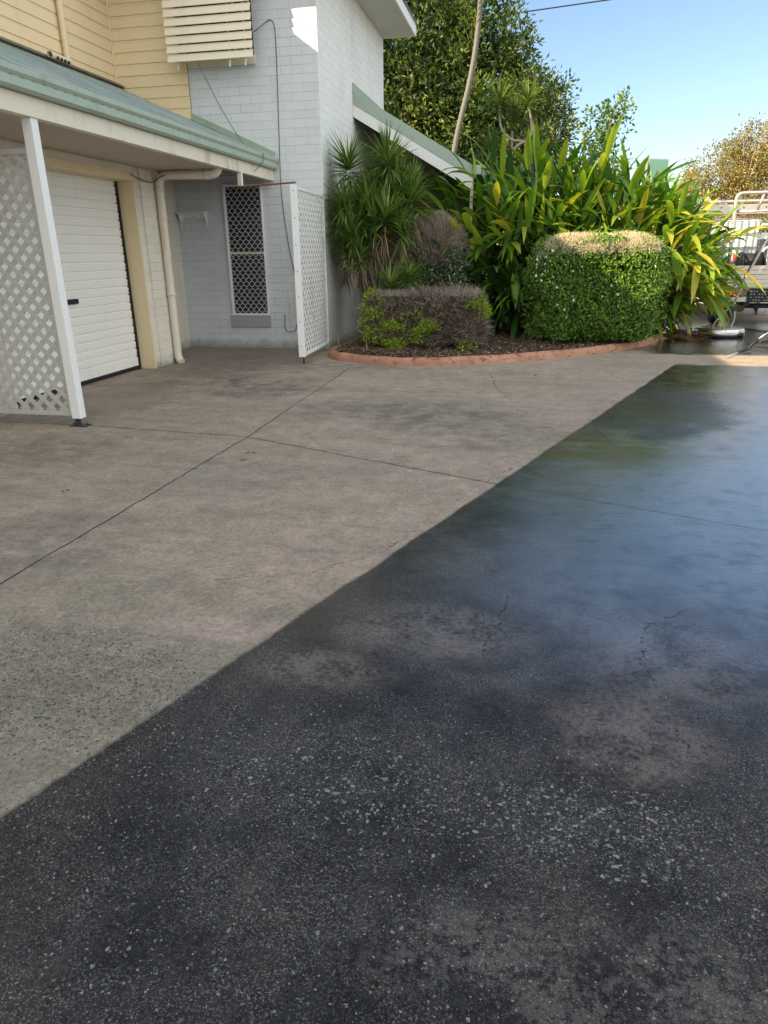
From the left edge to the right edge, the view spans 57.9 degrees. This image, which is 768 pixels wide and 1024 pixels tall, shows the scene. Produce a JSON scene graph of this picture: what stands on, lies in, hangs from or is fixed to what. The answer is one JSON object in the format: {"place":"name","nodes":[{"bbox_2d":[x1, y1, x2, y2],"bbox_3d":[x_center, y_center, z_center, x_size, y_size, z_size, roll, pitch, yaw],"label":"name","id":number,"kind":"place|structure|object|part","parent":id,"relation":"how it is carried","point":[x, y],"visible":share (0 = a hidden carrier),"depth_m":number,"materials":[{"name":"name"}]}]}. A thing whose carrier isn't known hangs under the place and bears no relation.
{"place":"outdoors","nodes":[
{"label":"outdoors","id":0,"kind":"place"},
{"bbox_2d":[0,278,767,1023],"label":"driveway","id":1,"kind":"structure","parent":0,"point":[350,692],"depth_m":2.53,"materials":[{"name":"concrete"}]},
{"bbox_2d":[0,117,91,426],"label":"lattice screen","id":2,"kind":"object","parent":1,"relation":"on","point":[64,361],"visible":1,"depth_m":6.19,"materials":[{"name":"white paint"}]},
{"bbox_2d":[0,0,417,416],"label":"house","id":3,"kind":"structure","parent":1,"relation":"on","point":[111,96],"depth_m":10.13,"materials":[{"name":"beige paint"}]},
{"bbox_2d":[0,163,139,403],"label":"roller door","id":4,"kind":"structure","parent":3,"relation":"in","point":[84,209],"depth_m":8.54,"materials":[{"name":"metal"}]},
{"bbox_2d":[131,174,164,182],"bbox_3d":[-2.882,-4.466,9.235,1.062,0.146,0.402,-13,24,-30],"label":"cable","id":5,"kind":"object","parent":3,"relation":"attached to","point":[147,181],"visible":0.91,"depth_m":9.23,"materials":[{"name":"grey plastic"}]},
{"bbox_2d":[175,211,208,226],"bbox_3d":[-3.089,-4.721,11.209,0.520,0.224,0.121,3,21,11],"label":"wall shelf","id":6,"kind":"object","parent":3,"relation":"attached to","point":[182,216],"depth_m":11.21,"materials":[{"name":"white paint"}]},
{"bbox_2d":[174,0,253,53],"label":"upper window","id":7,"kind":"structure","parent":3,"relation":"in","point":[249,0],"depth_m":10.21,"materials":[{"name":"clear glass"}]},
{"bbox_2d":[197,62,263,175],"bbox_3d":[-2.408,-5.562,9.708,1.131,1.608,1.291,6,22,19],"label":"cable","id":8,"kind":"object","parent":3,"relation":"attached to","point":[227,119],"visible":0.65,"depth_m":10.19,"materials":[{"name":"grey plastic"}]},
{"bbox_2d":[222,183,269,315],"bbox_3d":[-2.227,-4.217,11.254,0.650,1.990,0.043,3,21,11],"label":"window","id":9,"kind":"structure","parent":3,"relation":"in","point":[243,207],"depth_m":11.24,"materials":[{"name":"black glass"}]},
{"bbox_2d":[237,182,295,187],"bbox_3d":[-1.611,-4.455,9.457,0.984,0.028,0.035,10,23,27],"label":"header bar","id":10,"kind":"object","parent":3,"relation":"attached to","point":[266,184],"visible":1,"depth_m":9.45,"materials":[{"name":"metal"}]},
{"bbox_2d":[252,19,294,272],"bbox_3d":[-1.727,-5.476,10.598,0.525,3.478,0.130,-7,21,-16],"label":"cable","id":11,"kind":"object","parent":3,"relation":"attached to","point":[278,131],"visible":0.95,"depth_m":10.51,"materials":[{"name":"grey plastic"}]},
{"bbox_2d":[352,83,489,287],"bbox_3d":[-0.676,-6.411,15.399,5.996,4.240,5.610,3,21,11],"label":"carport","id":12,"kind":"object","parent":3,"relation":"attached to","point":[369,112],"visible":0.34,"depth_m":12.11,"materials":[{"name":"green metal"}]},
{"bbox_2d":[290,184,329,362],"bbox_3d":[-1.063,-3.523,10.373,0.090,2.360,1.612,3,21,9],"label":"lattice screen","id":13,"kind":"object","parent":1,"relation":"on","point":[297,247],"visible":1,"depth_m":10.16,"materials":[{"name":"white paint"}]},
{"bbox_2d":[452,0,482,153],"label":"palm tree","id":14,"kind":"object","parent":1,"relation":"on","point":[469,79],"visible":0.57,"depth_m":17.23,"materials":[{"name":"brown plant"}]},
{"bbox_2d":[383,0,562,231],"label":"broadleaf tree","id":15,"kind":"object","parent":1,"relation":"on","point":[442,54],"visible":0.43,"depth_m":18.72,"materials":[{"name":"green plant"}]},
{"bbox_2d":[328,329,660,365],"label":"kerb","id":16,"kind":"structure","parent":1,"relation":"on","point":[333,353],"depth_m":10.06,"materials":[{"name":"brick"}]},
{"bbox_2d":[488,0,587,184],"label":"broadleaf tree","id":17,"kind":"object","parent":1,"relation":"on","point":[550,105],"visible":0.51,"depth_m":18.42,"materials":[{"name":"green plant"}]},
{"bbox_2d":[645,158,668,180],"bbox_3d":[10.108,-10.873,26.430,0.943,4.615,0.214,-7,21,-16],"label":"sign","id":18,"kind":"object","parent":1,"relation":"on","point":[659,164],"visible":0.27,"depth_m":25.62,"materials":[{"name":"metal"}]},
{"bbox_2d":[651,329,718,341],"bbox_3d":[5.215,-3.176,12.436,1.408,0.226,1.254,3,21,11],"label":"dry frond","id":19,"kind":"object","parent":1,"relation":"on","point":[684,334],"visible":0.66,"depth_m":12.15,"materials":[{"name":"brown plant"}]},
{"bbox_2d":[670,111,767,219],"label":"street tree","id":20,"kind":"object","parent":1,"relation":"on","point":[748,170],"visible":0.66,"depth_m":36.57,"materials":[{"name":"brown plant"}]},
{"bbox_2d":[685,328,767,347],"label":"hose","id":21,"kind":"object","parent":1,"relation":"on","point":[750,343],"visible":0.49,"depth_m":11.79,"materials":[{"name":"black rubber"}]},
{"bbox_2d":[691,190,767,322],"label":"utility truck","id":22,"kind":"object","parent":1,"relation":"on","point":[760,275],"visible":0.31,"depth_m":13.61,"materials":[{"name":"metal"}]},
{"bbox_2d":[707,218,763,265],"bbox_3d":[7.479,-5.634,14.940,0.848,1.230,0.934,3,21,11],"label":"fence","id":23,"kind":"object","parent":22,"relation":"on","point":[749,246],"visible":0.31,"depth_m":14.45,"materials":[{"name":"plastic"}]},
{"bbox_2d":[735,251,765,279],"bbox_3d":[7.460,-4.997,14.155,0.430,0.587,0.540,3,21,11],"label":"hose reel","id":24,"kind":"object","parent":22,"relation":"attached to","point":[745,259],"visible":0.42,"depth_m":13.94,"materials":[{"name":"rubber"}]},
{"bbox_3d":[8.111,-6.030,15.908,1.240,0.400,0.050,3,21,11],"label":"rear window","id":25,"kind":"part","parent":22,"relation":"part of","materials":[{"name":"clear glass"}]},
{"bbox_2d":[692,223,767,337],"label":"surface cleaner","id":26,"kind":"object","parent":1,"relation":"on","point":[731,331],"visible":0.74,"depth_m":12.28,"materials":[{"name":"silver metal"}]},
{"bbox_2d":[725,332,767,357],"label":"spray lance","id":27,"kind":"object","parent":1,"relation":"on","point":[749,347],"visible":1,"depth_m":10.52,"materials":[{"name":"silver metal"}]},
{"bbox_2d":[732,302,767,314],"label":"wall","id":28,"kind":"structure","parent":1,"relation":"on","point":[751,311],"depth_m":16.50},
{"bbox_2d":[746,214,767,232],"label":"green bush","id":29,"kind":"object","parent":1,"relation":"on","point":[764,230],"visible":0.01,"depth_m":23.16,"materials":[{"name":"green plant"}]},
{"bbox_2d":[336,310,654,357],"bbox_3d":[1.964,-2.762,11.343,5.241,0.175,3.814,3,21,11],"label":"bark mulch","id":30,"kind":"object","parent":0,"point":[547,347],"visible":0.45,"depth_m":10.70,"materials":[{"name":"brown wood"}]},
{"bbox_2d":[329,337,413,354],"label":"dry leaf litter","id":31,"kind":"object","parent":30,"relation":"on","point":[372,346],"visible":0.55,"depth_m":10.66,"materials":[{"name":"brown plant"}]},
{"bbox_2d":[320,120,442,342],"bbox_3d":[-0.096,-4.435,11.196,2.109,3.390,1.995,3,21,11],"label":"dracaena","id":32,"kind":"object","parent":30,"relation":"on","point":[370,212],"visible":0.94,"depth_m":10.83,"materials":[{"name":"green plant"}]},
{"bbox_2d":[357,280,493,351],"bbox_3d":[0.666,-3.061,10.881,2.156,1.089,1.252,3,21,11],"label":"hedge","id":33,"kind":"object","parent":30,"relation":"on","point":[456,315],"visible":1,"depth_m":10.58,"materials":[{"name":"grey plant"}]},
{"bbox_2d":[403,208,471,315],"bbox_3d":[0.915,-4.159,12.136,1.233,2.185,1.166,3,21,11],"label":"round shrub","id":34,"kind":"object","parent":30,"relation":"on","point":[439,269],"visible":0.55,"depth_m":11.71,"materials":[{"name":"grey plant"}]},
{"bbox_2d":[469,73,557,308],"bbox_3d":[2.783,-6.840,15.356,2.052,4.995,1.456,3,21,11],"label":"dracaena","id":35,"kind":"object","parent":30,"relation":"on","point":[528,96],"visible":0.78,"depth_m":14.60,"materials":[{"name":"green plant"}]},
{"bbox_2d":[385,110,767,341],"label":"shell ginger","id":36,"kind":"object","parent":30,"relation":"on","point":[524,214],"visible":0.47,"depth_m":11.84,"materials":[{"name":"green plant"}]},
{"bbox_2d":[520,225,674,342],"bbox_3d":[3.429,-3.706,11.325,2.367,1.793,1.904,3,21,11],"label":"clipped hedge","id":37,"kind":"object","parent":30,"relation":"on","point":[589,306],"visible":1,"depth_m":10.69,"materials":[{"name":"green plant"}]},
{"bbox_2d":[566,85,637,181],"bbox_3d":[4.539,-6.280,14.449,1.343,4.537,1.151,-8,22,-19],"label":"sapling","id":38,"kind":"object","parent":30,"relation":"on","point":[601,134],"visible":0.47,"depth_m":13.90,"materials":[{"name":"green plant"}]},
{"bbox_2d":[495,0,608,16],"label":"power line","id":39,"kind":"object","parent":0,"point":[565,6],"visible":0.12,"depth_m":24.56,"materials":[{"name":"black metal"}]},
{"bbox_2d":[383,0,767,245],"label":"sky","id":40,"kind":"structure","parent":0,"point":[690,67],"materials":[{"name":"blue"}]},
{"bbox_2d":[685,178,767,235],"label":"dry bush","id":41,"kind":"object","parent":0,"point":[740,215],"visible":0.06,"depth_m":28.93,"materials":[{"name":"plant"}]}
]}

